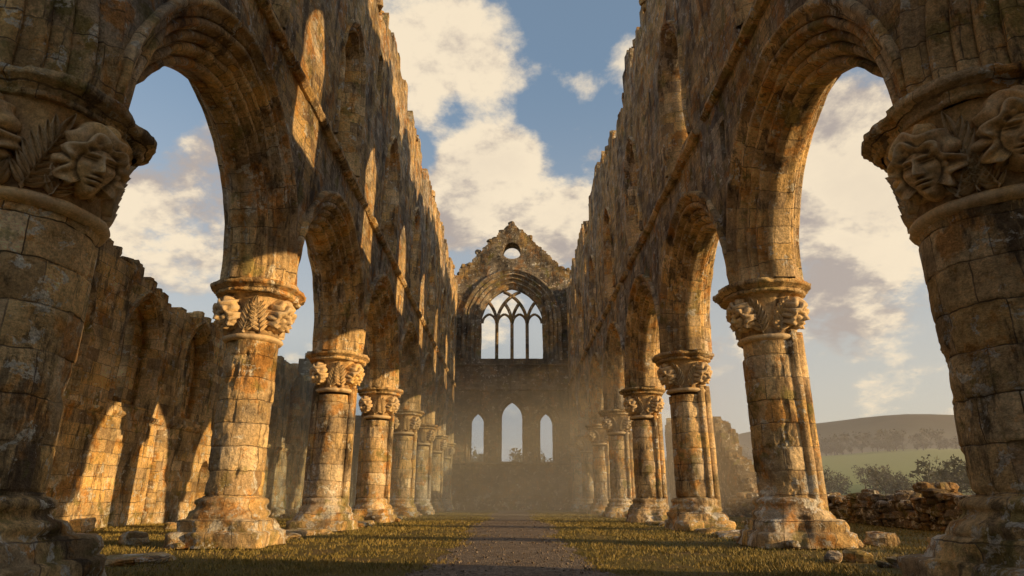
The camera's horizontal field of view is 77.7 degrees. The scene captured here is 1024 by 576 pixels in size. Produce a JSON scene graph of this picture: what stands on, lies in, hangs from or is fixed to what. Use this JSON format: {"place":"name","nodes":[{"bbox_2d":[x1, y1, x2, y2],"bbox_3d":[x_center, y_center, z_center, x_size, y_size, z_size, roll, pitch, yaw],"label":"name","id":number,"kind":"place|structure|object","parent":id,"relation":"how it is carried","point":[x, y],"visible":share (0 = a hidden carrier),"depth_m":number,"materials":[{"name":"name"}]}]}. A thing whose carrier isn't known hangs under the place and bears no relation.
{"place":"outdoors","nodes":[
{"label":"outdoors","id":0,"kind":"place"},
{"bbox_2d":[76,502,944,575],"bbox_3d":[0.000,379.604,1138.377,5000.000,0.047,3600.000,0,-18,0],"label":"ground","id":1,"kind":"structure","parent":0,"point":[635,565],"depth_m":10.72,"materials":[{"name":"green plant"}]},
{"bbox_2d":[0,495,106,575],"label":"base","id":2,"kind":"object","parent":1,"relation":"on","point":[37,538],"visible":0.94,"depth_m":6.15,"materials":[{"name":"stone"}]},
{"bbox_2d":[0,200,99,495],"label":"shaft","id":3,"kind":"object","parent":2,"relation":"on","point":[48,259],"visible":0.95,"depth_m":6.53,"materials":[{"name":"stone"}]},
{"bbox_2d":[0,61,156,246],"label":"carved capital","id":4,"kind":"object","parent":3,"relation":"on","point":[60,154],"visible":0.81,"depth_m":6.86,"materials":[{"name":"stone"}]},
{"bbox_2d":[44,238,315,527],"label":"ashlar wall","id":5,"kind":"structure","parent":1,"relation":"on","point":[101,467],"depth_m":22.21,"materials":[{"name":"stone"}]},
{"bbox_2d":[63,275,306,455],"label":"window surrounds","id":6,"kind":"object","parent":5,"relation":"attached to","point":[147,304],"depth_m":23.33,"materials":[{"name":"stone"}]},
{"bbox_2d":[140,430,304,524],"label":"wall responds","id":7,"kind":"structure","parent":1,"relation":"on","point":[153,482],"depth_m":22.92,"materials":[{"name":"stone"}]},
{"bbox_2d":[163,497,285,548],"bbox_3d":[-5.539,4.587,12.520,1.906,0.900,1.890,0,-18,0],"label":"base","id":8,"kind":"object","parent":1,"relation":"on","point":[228,522],"visible":0.98,"depth_m":11.83,"materials":[{"name":"stone"}]},
{"bbox_2d":[203,339,278,496],"bbox_3d":[-5.549,2.790,13.089,1.123,3.427,1.127,0,-18,0],"label":"shaft","id":9,"kind":"object","parent":8,"relation":"on","point":[238,450],"visible":0.91,"depth_m":12.73,"materials":[{"name":"stone"}]},
{"bbox_2d":[210,277,305,347],"bbox_3d":[-5.547,0.643,13.789,1.891,1.225,1.940,0,-18,0],"label":"carved capital","id":10,"kind":"object","parent":9,"relation":"on","point":[258,308],"visible":0.98,"depth_m":13.26,"materials":[{"name":"stone"}]},
{"bbox_2d":[38,0,457,501],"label":"rubble wall","id":11,"kind":"structure","parent":1,"relation":"on","point":[315,30],"depth_m":21.75,"materials":[{"name":"stone"}]},
{"bbox_2d":[0,0,453,442],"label":"moulded arches","id":12,"kind":"structure","parent":11,"relation":"attached to","point":[205,48],"depth_m":13.10,"materials":[{"name":"stone"}]},
{"bbox_2d":[255,0,456,387],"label":"string course","id":13,"kind":"object","parent":11,"relation":"attached to","point":[273,24],"visible":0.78,"depth_m":16.99,"materials":[{"name":"stone"}]},
{"bbox_2d":[270,0,453,374],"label":"clerestory windows","id":14,"kind":"structure","parent":11,"relation":"attached to","point":[349,122],"depth_m":20.85,"materials":[{"name":"stone"}]},
{"bbox_2d":[286,498,357,530],"bbox_3d":[-5.578,6.696,18.863,1.912,0.900,1.909,0,-18,0],"label":"base","id":15,"kind":"object","parent":1,"relation":"on","point":[333,514],"visible":0.92,"depth_m":18.20,"materials":[{"name":"stone"}]},
{"bbox_2d":[301,386,356,506],"bbox_3d":[-5.491,4.836,19.447,1.222,3.600,1.133,-7,-20,21],"label":"shaft","id":16,"kind":"object","parent":15,"relation":"on","point":[329,449],"visible":0.98,"depth_m":19.11,"materials":[{"name":"stone"}]},
{"bbox_2d":[306,350,369,394],"bbox_3d":[-5.560,2.757,20.146,1.938,1.225,1.974,0,-18,0],"label":"carved capital","id":17,"kind":"object","parent":16,"relation":"on","point":[336,372],"visible":0.99,"depth_m":19.62,"materials":[{"name":"stone"}]},
{"bbox_2d":[298,351,362,508],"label":"rubble wall","id":18,"kind":"structure","parent":1,"relation":"on","point":[305,364],"depth_m":43.04,"materials":[{"name":"stone"}]},
{"bbox_2d":[352,498,396,522],"bbox_3d":[-5.552,8.802,25.191,1.866,0.900,1.944,0,-18,0],"label":"base","id":19,"kind":"object","parent":1,"relation":"on","point":[377,510],"visible":0.87,"depth_m":24.55,"materials":[{"name":"stone"}]},
{"bbox_2d":[355,413,393,504],"bbox_3d":[-5.535,6.955,25.819,1.343,3.600,1.104,0,-18,0],"label":"shaft","id":20,"kind":"object","parent":19,"relation":"on","point":[373,480],"visible":0.98,"depth_m":25.45,"materials":[{"name":"stone"}]},
{"bbox_2d":[357,387,403,420],"bbox_3d":[-5.538,4.879,26.524,1.964,1.225,1.961,0,-18,0],"label":"carved capital","id":21,"kind":"object","parent":20,"relation":"on","point":[378,403],"visible":0.99,"depth_m":25.96,"materials":[{"name":"stone"}]},
{"bbox_2d":[389,498,419,517],"bbox_3d":[-5.517,10.919,31.558,1.758,0.900,1.895,0,-18,0],"label":"base","id":22,"kind":"object","parent":1,"relation":"on","point":[406,507],"visible":0.67,"depth_m":30.90,"materials":[{"name":"stone"}]},
{"bbox_2d":[390,430,416,503],"bbox_3d":[-5.490,9.068,32.169,1.231,3.600,1.114,-7,-20,20],"label":"shaft","id":23,"kind":"object","parent":22,"relation":"on","point":[403,471],"visible":0.91,"depth_m":31.82,"materials":[{"name":"stone"}]},
{"bbox_2d":[393,409,423,435],"bbox_3d":[-5.543,6.996,32.887,1.945,1.225,1.927,0,-18,0],"label":"carved capital","id":24,"kind":"object","parent":23,"relation":"on","point":[407,422],"visible":0.87,"depth_m":32.33,"materials":[{"name":"stone"}]},
{"bbox_2d":[414,499,434,514],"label":"base","id":25,"kind":"object","parent":1,"relation":"on","point":[424,506],"visible":0.59,"depth_m":37.28,"materials":[{"name":"stone"}]},
{"bbox_2d":[414,442,432,501],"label":"shaft","id":26,"kind":"object","parent":25,"relation":"on","point":[423,472],"visible":0.68,"depth_m":38.16,"materials":[{"name":"stone"}]},
{"bbox_2d":[416,424,437,445],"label":"carved capital","id":27,"kind":"object","parent":26,"relation":"on","point":[426,434],"visible":0.73,"depth_m":38.70,"materials":[{"name":"stone"}]},
{"bbox_2d":[430,499,445,512],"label":"base","id":28,"kind":"object","parent":1,"relation":"on","point":[437,505],"visible":0.52,"depth_m":43.69,"materials":[{"name":"stone"}]},
{"bbox_2d":[431,450,443,498],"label":"shaft","id":29,"kind":"object","parent":28,"relation":"on","point":[437,477],"visible":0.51,"depth_m":44.55,"materials":[{"name":"stone"}]},
{"bbox_2d":[432,435,447,453],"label":"carved capital","id":30,"kind":"object","parent":29,"relation":"on","point":[439,443],"visible":0.68,"depth_m":45.09,"materials":[{"name":"stone"}]},
{"bbox_2d":[442,499,453,510],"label":"base","id":31,"kind":"object","parent":1,"relation":"on","point":[447,504],"visible":0.56,"depth_m":50.00,"materials":[{"name":"stone"}]},
{"bbox_2d":[442,456,451,499],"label":"shaft","id":32,"kind":"object","parent":31,"relation":"on","point":[447,475],"visible":0.59,"depth_m":50.92,"materials":[{"name":"stone"}]},
{"bbox_2d":[444,443,455,458],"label":"carved capital","id":33,"kind":"object","parent":32,"relation":"on","point":[449,450],"visible":0.6,"depth_m":51.47,"materials":[{"name":"stone"}]},
{"bbox_2d":[70,507,931,568],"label":"fallen stones","id":34,"kind":"object","parent":1,"relation":"on","point":[872,538],"visible":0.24,"depth_m":12.29,"materials":[{"name":"brown stone"}]},
{"bbox_2d":[397,510,619,575],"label":"gravel path","id":35,"kind":"structure","parent":1,"relation":"on","point":[516,543],"depth_m":10.20,"materials":[{"name":"gravel"}]},
{"bbox_2d":[452,221,571,509],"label":"rubble wall","id":36,"kind":"structure","parent":1,"relation":"on","point":[511,487],"depth_m":54.78,"materials":[{"name":"stone"}]},
{"bbox_2d":[453,268,570,464],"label":"moulded arches","id":37,"kind":"structure","parent":36,"relation":"attached to","point":[486,291],"depth_m":56.60,"materials":[{"name":"stone"}]},
{"bbox_2d":[482,291,541,358],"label":"window tracery","id":38,"kind":"object","parent":36,"relation":"attached to","point":[511,317],"depth_m":57.79,"materials":[{"name":"stone"}]},
{"bbox_2d":[577,499,592,512],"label":"base","id":39,"kind":"object","parent":1,"relation":"on","point":[585,505],"visible":0.44,"depth_m":43.66,"materials":[{"name":"stone"}]},
{"bbox_2d":[581,453,593,498],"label":"shaft","id":40,"kind":"object","parent":39,"relation":"on","point":[587,477],"visible":0.48,"depth_m":44.51,"materials":[{"name":"stone"}]},
{"bbox_2d":[574,435,593,453],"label":"carved capital","id":41,"kind":"object","parent":40,"relation":"on","point":[583,443],"visible":0.71,"depth_m":45.10,"materials":[{"name":"stone"}]},
{"bbox_2d":[588,498,608,514],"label":"base","id":42,"kind":"object","parent":1,"relation":"on","point":[599,506],"visible":0.6,"depth_m":37.27,"materials":[{"name":"stone"}]},
{"bbox_2d":[593,441,610,498],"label":"shaft","id":43,"kind":"object","parent":42,"relation":"on","point":[601,468],"visible":0.69,"depth_m":38.11,"materials":[{"name":"stone"}]},
{"bbox_2d":[585,424,607,445],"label":"carved capital","id":44,"kind":"object","parent":43,"relation":"on","point":[597,435],"visible":0.76,"depth_m":38.71,"materials":[{"name":"stone"}]},
{"bbox_2d":[602,498,632,517],"bbox_3d":[5.472,10.925,31.576,1.922,0.900,1.938,0,-18,0],"label":"base","id":45,"kind":"object","parent":1,"relation":"on","point":[618,507],"visible":0.7,"depth_m":30.96,"materials":[{"name":"stone"}]},
{"bbox_2d":[608,430,635,503],"bbox_3d":[5.554,9.071,32.179,1.258,3.600,1.116,0,-18,0],"label":"shaft","id":46,"kind":"object","parent":45,"relation":"on","point":[622,483],"visible":0.94,"depth_m":31.79,"materials":[{"name":"stone"}]},
{"bbox_2d":[598,409,631,435],"bbox_3d":[5.474,6.989,32.866,1.933,1.225,1.938,0,-18,0],"label":"carved capital","id":47,"kind":"object","parent":46,"relation":"on","point":[615,422],"visible":0.92,"depth_m":32.34,"materials":[{"name":"stone"}]},
{"bbox_2d":[626,498,669,522],"bbox_3d":[5.488,8.805,25.200,1.890,0.900,1.912,0,-18,0],"label":"base","id":48,"kind":"object","parent":1,"relation":"on","point":[642,510],"visible":0.92,"depth_m":24.64,"materials":[{"name":"stone"}]},
{"bbox_2d":[631,413,667,504],"bbox_3d":[5.545,6.956,25.821,1.269,3.600,1.106,0,-18,0],"label":"shaft","id":49,"kind":"object","parent":48,"relation":"on","point":[650,481],"visible":0.94,"depth_m":25.42,"materials":[{"name":"stone"}]},
{"bbox_2d":[618,387,665,420],"bbox_3d":[5.478,4.875,26.512,1.930,1.225,1.935,0,-18,0],"label":"carved capital","id":50,"kind":"object","parent":49,"relation":"on","point":[642,403],"visible":1,"depth_m":25.97,"materials":[{"name":"stone"}]},
{"bbox_2d":[354,428,975,502],"bbox_3d":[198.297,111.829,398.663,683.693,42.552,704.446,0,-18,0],"label":"distant trees","id":51,"kind":"object","parent":1,"relation":"on","point":[943,474],"visible":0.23,"depth_m":184.03,"materials":[{"name":"green plant"}]},
{"bbox_2d":[664,498,735,530],"bbox_3d":[5.530,6.696,18.861,1.804,0.900,1.887,0,-18,0],"label":"base","id":52,"kind":"object","parent":1,"relation":"on","point":[689,514],"visible":0.92,"depth_m":18.20,"materials":[{"name":"stone"}]},
{"bbox_2d":[669,384,720,506],"bbox_3d":[5.546,4.842,19.465,1.271,3.600,1.110,0,-18,0],"label":"shaft","id":53,"kind":"object","parent":52,"relation":"on","point":[695,460],"visible":0.95,"depth_m":19.06,"materials":[{"name":"stone"}]},
{"bbox_2d":[652,350,713,395],"bbox_3d":[5.481,2.758,20.148,1.926,1.225,1.990,0,-18,0],"label":"carved capital","id":54,"kind":"object","parent":53,"relation":"on","point":[679,372],"visible":0.98,"depth_m":19.63,"materials":[{"name":"stone"}]},
{"bbox_2d":[665,416,757,512],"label":"rubble wall","id":55,"kind":"structure","parent":1,"relation":"on","point":[736,472],"depth_m":39.13,"materials":[{"name":"stone"}]},
{"bbox_2d":[566,0,981,498],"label":"rubble wall","id":56,"kind":"structure","parent":1,"relation":"on","point":[709,32],"depth_m":21.59,"materials":[{"name":"stone"}]},
{"bbox_2d":[570,0,753,373],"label":"clerestory windows","id":57,"kind":"structure","parent":56,"relation":"attached to","point":[675,126],"depth_m":20.83,"materials":[{"name":"stone"}]},
{"bbox_2d":[567,0,768,387],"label":"string course","id":58,"kind":"object","parent":56,"relation":"attached to","point":[757,8],"visible":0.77,"depth_m":16.98,"materials":[{"name":"stone"}]},
{"bbox_2d":[570,0,1023,442],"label":"moulded arches","id":59,"kind":"structure","parent":56,"relation":"attached to","point":[817,48],"depth_m":13.12,"materials":[{"name":"stone"}]},
{"bbox_2d":[736,497,858,548],"bbox_3d":[5.464,4.585,12.515,1.893,0.900,1.847,0,-18,0],"label":"base","id":60,"kind":"object","parent":1,"relation":"on","point":[778,522],"visible":0.98,"depth_m":11.79,"materials":[{"name":"stone"}]},
{"bbox_2d":[743,329,828,510],"bbox_3d":[5.548,2.728,13.111,1.259,3.600,1.117,0,-18,0],"label":"shaft","id":61,"kind":"object","parent":60,"relation":"on","point":[787,459],"visible":0.93,"depth_m":12.72,"materials":[{"name":"stone"}]},
{"bbox_2d":[712,277,810,348],"bbox_3d":[5.476,0.644,13.794,1.930,1.225,1.928,0,-18,0],"label":"carved capital","id":62,"kind":"object","parent":61,"relation":"on","point":[765,308],"visible":0.91,"depth_m":13.27,"materials":[{"name":"stone"}]},
{"bbox_2d":[724,481,971,531],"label":"rubble wall","id":63,"kind":"structure","parent":1,"relation":"on","point":[927,506],"depth_m":20.14,"materials":[{"name":"stone"}]},
{"bbox_2d":[896,495,1023,575],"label":"base","id":64,"kind":"object","parent":1,"relation":"on","point":[982,536],"visible":0.97,"depth_m":6.08,"materials":[{"name":"stone"}]},
{"bbox_2d":[918,198,1023,496],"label":"shaft","id":65,"kind":"object","parent":64,"relation":"on","point":[972,261],"visible":0.94,"depth_m":6.48,"materials":[{"name":"stone"}]},
{"bbox_2d":[861,60,1023,246],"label":"carved capital","id":66,"kind":"object","parent":65,"relation":"on","point":[926,155],"visible":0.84,"depth_m":6.83,"materials":[{"name":"stone"}]},
{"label":"base","id":67,"kind":"object","parent":1,"relation":"on","visible":0},
{"bbox_2d":[573,459,581,498],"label":"shaft","id":68,"kind":"object","parent":67,"relation":"on","point":[577,477],"visible":0.41,"depth_m":50.85,"materials":[{"name":"stone"}]},
{"bbox_2d":[109,0,953,464],"label":"sky","id":69,"kind":"structure","parent":0,"point":[515,105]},
{"bbox_2d":[355,414,972,497],"bbox_3d":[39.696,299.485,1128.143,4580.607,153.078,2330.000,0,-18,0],"label":"hills","id":70,"kind":"structure","parent":0,"point":[901,461],"depth_m":835.37,"materials":[{"name":"green plant"}]}
]}

